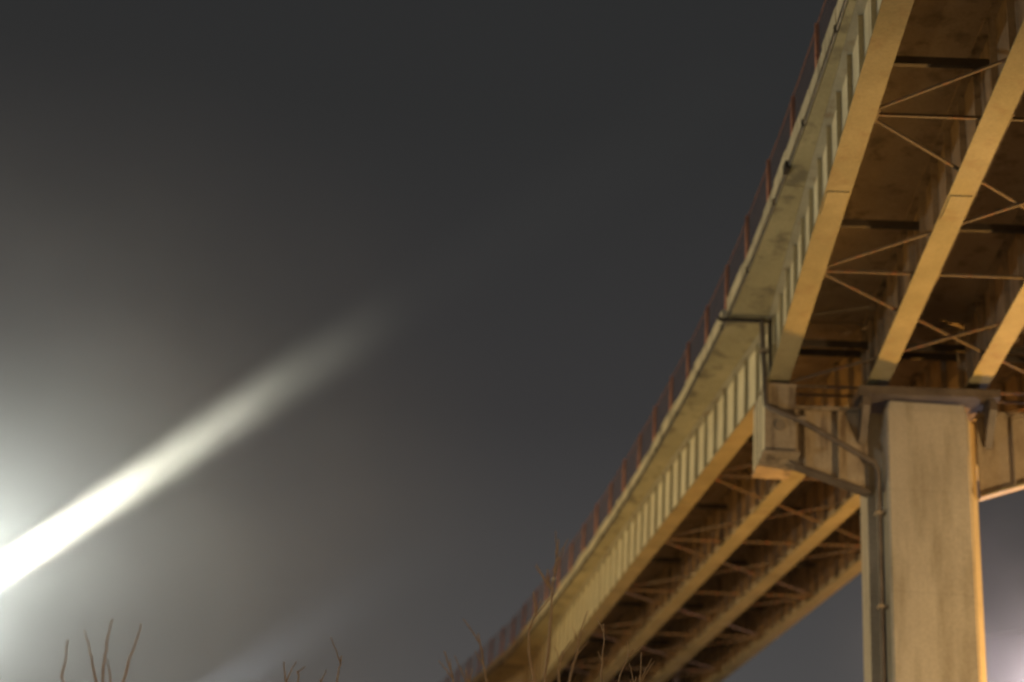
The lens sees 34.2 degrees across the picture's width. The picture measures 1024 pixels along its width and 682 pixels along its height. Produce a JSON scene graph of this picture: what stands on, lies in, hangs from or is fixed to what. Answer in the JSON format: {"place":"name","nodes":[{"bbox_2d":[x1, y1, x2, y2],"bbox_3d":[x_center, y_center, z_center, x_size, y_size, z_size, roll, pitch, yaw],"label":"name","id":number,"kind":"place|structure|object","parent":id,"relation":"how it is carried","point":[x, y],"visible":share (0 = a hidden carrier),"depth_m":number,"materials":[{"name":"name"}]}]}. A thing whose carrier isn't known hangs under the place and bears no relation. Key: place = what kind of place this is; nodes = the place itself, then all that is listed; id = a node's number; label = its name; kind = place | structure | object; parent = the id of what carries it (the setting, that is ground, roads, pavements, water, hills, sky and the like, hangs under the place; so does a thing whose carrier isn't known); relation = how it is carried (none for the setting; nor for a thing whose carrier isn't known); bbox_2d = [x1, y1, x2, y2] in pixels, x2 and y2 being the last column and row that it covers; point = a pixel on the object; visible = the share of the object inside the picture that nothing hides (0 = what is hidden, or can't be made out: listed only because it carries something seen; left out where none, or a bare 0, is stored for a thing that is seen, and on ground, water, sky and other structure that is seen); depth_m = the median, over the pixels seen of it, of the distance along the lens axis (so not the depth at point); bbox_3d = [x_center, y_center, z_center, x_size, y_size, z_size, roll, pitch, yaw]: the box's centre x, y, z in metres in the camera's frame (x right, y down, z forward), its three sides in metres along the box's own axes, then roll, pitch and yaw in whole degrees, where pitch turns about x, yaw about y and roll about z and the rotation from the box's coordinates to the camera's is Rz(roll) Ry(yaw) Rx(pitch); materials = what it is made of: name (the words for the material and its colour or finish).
{"place":"outdoors","nodes":[
{"label":"outdoors","id":0,"kind":"place"},
{"bbox_2d":[0,0,1023,681],"label":"sky","id":1,"kind":"structure","parent":0,"point":[321,321],"materials":[{"name":"grey"}]},
{"bbox_3d":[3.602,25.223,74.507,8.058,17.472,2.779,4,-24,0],"label":"bridge pier","id":2,"kind":"object","parent":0,"visible":0},
{"bbox_2d":[480,662,679,681],"bbox_3d":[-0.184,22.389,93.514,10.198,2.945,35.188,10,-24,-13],"label":"bridge span","id":3,"kind":"object","parent":2,"relation":"on","point":[499,673],"visible":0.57,"depth_m":79.45,"materials":[{"name":"concrete"}]},
{"bbox_2d":[470,0,843,681],"bbox_3d":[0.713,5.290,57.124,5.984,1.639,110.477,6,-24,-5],"label":"kerb wall","id":4,"kind":"structure","parent":3,"relation":"on","point":[700,356],"depth_m":43.71,"materials":[{"name":"concrete"}]},
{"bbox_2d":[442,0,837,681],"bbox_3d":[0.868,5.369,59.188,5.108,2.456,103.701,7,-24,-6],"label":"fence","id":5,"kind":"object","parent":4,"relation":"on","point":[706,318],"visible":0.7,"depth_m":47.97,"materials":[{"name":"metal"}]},
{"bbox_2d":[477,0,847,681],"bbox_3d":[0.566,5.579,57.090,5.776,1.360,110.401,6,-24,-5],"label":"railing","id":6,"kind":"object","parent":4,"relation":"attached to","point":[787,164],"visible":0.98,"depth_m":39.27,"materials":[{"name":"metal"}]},
{"label":"ground","id":7,"kind":"structure","parent":0,"visible":0},
{"bbox_2d":[61,619,140,681],"bbox_3d":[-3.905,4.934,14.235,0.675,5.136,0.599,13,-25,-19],"label":"bare sapling","id":8,"kind":"object","parent":7,"relation":"on","point":[94,674],"visible":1,"depth_m":15.01,"materials":[{"name":"brown plant"}]},
{"bbox_2d":[283,662,305,681],"bbox_3d":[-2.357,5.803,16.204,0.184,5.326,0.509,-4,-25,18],"label":"bare sapling","id":9,"kind":"object","parent":7,"relation":"on","point":[286,680],"visible":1,"depth_m":17.03,"materials":[{"name":"brown plant"}]},
{"bbox_2d":[320,638,341,681],"bbox_3d":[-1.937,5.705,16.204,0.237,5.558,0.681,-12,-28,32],"label":"bare sapling","id":10,"kind":"object","parent":7,"relation":"on","point":[339,666],"visible":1,"depth_m":17.08,"materials":[{"name":"brown plant"}]},
{"bbox_2d":[439,619,487,681],"bbox_3d":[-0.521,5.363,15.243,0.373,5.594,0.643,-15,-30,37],"label":"bare sapling","id":11,"kind":"object","parent":7,"relation":"on","point":[452,677],"visible":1,"depth_m":16.09,"materials":[{"name":"brown plant"}]},
{"bbox_2d":[528,531,567,681],"bbox_3d":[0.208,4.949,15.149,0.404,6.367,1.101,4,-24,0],"label":"bare sapling","id":12,"kind":"object","parent":7,"relation":"on","point":[553,579],"visible":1,"depth_m":16.00,"materials":[{"name":"brown plant"}]},
{"bbox_2d":[553,611,588,681],"bbox_3d":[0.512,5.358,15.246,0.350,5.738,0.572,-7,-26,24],"label":"bare sapling","id":13,"kind":"object","parent":7,"relation":"on","point":[574,661],"visible":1,"depth_m":16.09,"materials":[{"name":"brown plant"}]},
{"bbox_2d":[596,617,639,681],"bbox_3d":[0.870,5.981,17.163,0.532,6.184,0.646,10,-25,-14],"label":"bare sapling","id":14,"kind":"object","parent":7,"relation":"on","point":[628,655],"visible":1,"depth_m":18.10,"materials":[{"name":"brown plant"}]},
{"bbox_2d":[629,652,653,681],"bbox_3d":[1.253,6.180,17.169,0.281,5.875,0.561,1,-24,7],"label":"bare sapling","id":15,"kind":"object","parent":7,"relation":"on","point":[640,678],"visible":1,"depth_m":18.10,"materials":[{"name":"brown plant"}]},
{"bbox_2d":[752,381,1023,681],"bbox_3d":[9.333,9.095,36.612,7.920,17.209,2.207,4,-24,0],"label":"bridge pier","id":16,"kind":"structure","parent":7,"relation":"on","point":[917,444],"depth_m":38.51,"materials":[{"name":"concrete"}]},
{"bbox_2d":[502,315,1023,681],"bbox_3d":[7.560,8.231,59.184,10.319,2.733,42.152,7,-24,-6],"label":"bridge span","id":17,"kind":"object","parent":16,"relation":"on","point":[710,559],"visible":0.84,"depth_m":54.77,"materials":[{"name":"concrete"}]},
{"bbox_2d":[717,316,887,681],"bbox_3d":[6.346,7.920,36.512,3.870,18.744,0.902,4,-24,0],"label":"drainpipe","id":18,"kind":"object","parent":16,"relation":"attached to","point":[879,514],"visible":0.98,"depth_m":38.61,"materials":[{"name":"metal"}]},
{"bbox_2d":[730,0,1023,394],"bbox_3d":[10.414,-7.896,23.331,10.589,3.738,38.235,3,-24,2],"label":"bridge span","id":19,"kind":"object","parent":16,"relation":"on","point":[897,216],"visible":0.94,"depth_m":34.28,"materials":[{"name":"concrete"}]}
]}

